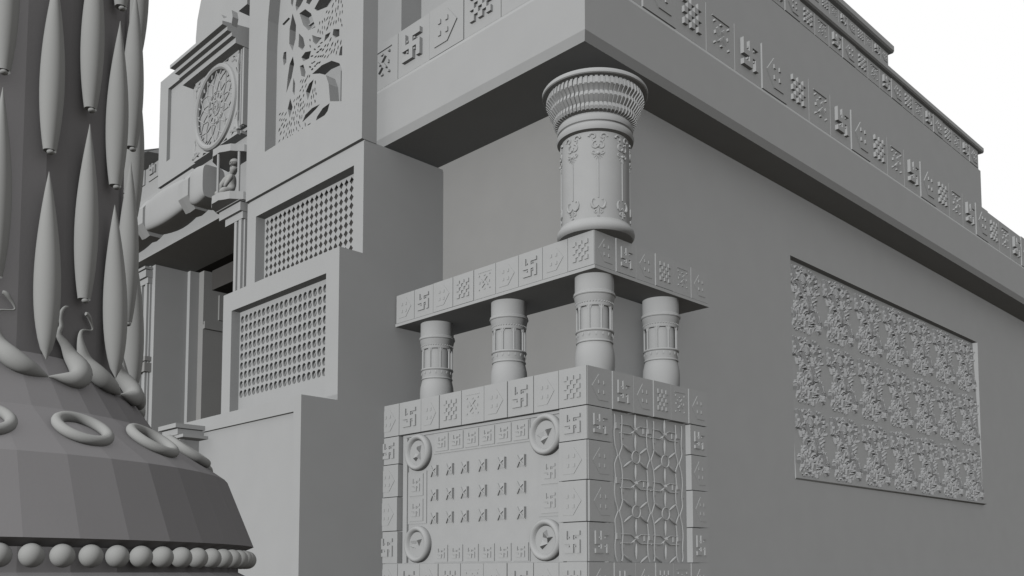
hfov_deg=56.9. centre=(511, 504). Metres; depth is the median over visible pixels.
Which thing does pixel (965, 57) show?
sky
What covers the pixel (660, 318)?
short column
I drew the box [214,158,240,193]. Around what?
statuette
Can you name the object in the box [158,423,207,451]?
capped pier
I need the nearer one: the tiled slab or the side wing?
the tiled slab
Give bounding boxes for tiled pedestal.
[381,365,709,575]
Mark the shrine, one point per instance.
(223, 155)
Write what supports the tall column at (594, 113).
on the tiled slab
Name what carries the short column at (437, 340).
on the tiled pedestal
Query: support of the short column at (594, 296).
on the tiled pedestal
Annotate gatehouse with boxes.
[138,0,249,433]
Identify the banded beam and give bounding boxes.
[137,165,224,252]
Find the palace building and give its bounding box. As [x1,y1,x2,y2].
[332,0,1023,575]
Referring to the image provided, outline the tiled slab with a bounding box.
[395,230,708,334]
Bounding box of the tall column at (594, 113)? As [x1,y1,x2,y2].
[542,67,647,243]
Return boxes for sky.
[142,0,1023,237]
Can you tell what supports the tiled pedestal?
on the ground
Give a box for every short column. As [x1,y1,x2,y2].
[419,321,454,398]
[490,298,528,383]
[573,272,615,370]
[641,296,680,386]
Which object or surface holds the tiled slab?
on the short column at (594, 296)
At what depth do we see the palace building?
11.29 m
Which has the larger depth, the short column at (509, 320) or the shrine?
the shrine
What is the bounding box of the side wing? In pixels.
[141,148,159,201]
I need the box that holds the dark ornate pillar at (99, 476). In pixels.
[0,0,256,575]
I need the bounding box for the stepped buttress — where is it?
[184,0,442,575]
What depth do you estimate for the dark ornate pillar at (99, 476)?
3.23 m
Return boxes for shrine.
[211,143,246,213]
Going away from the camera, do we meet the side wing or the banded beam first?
the banded beam
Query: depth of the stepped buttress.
10.37 m
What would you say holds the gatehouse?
on the ground

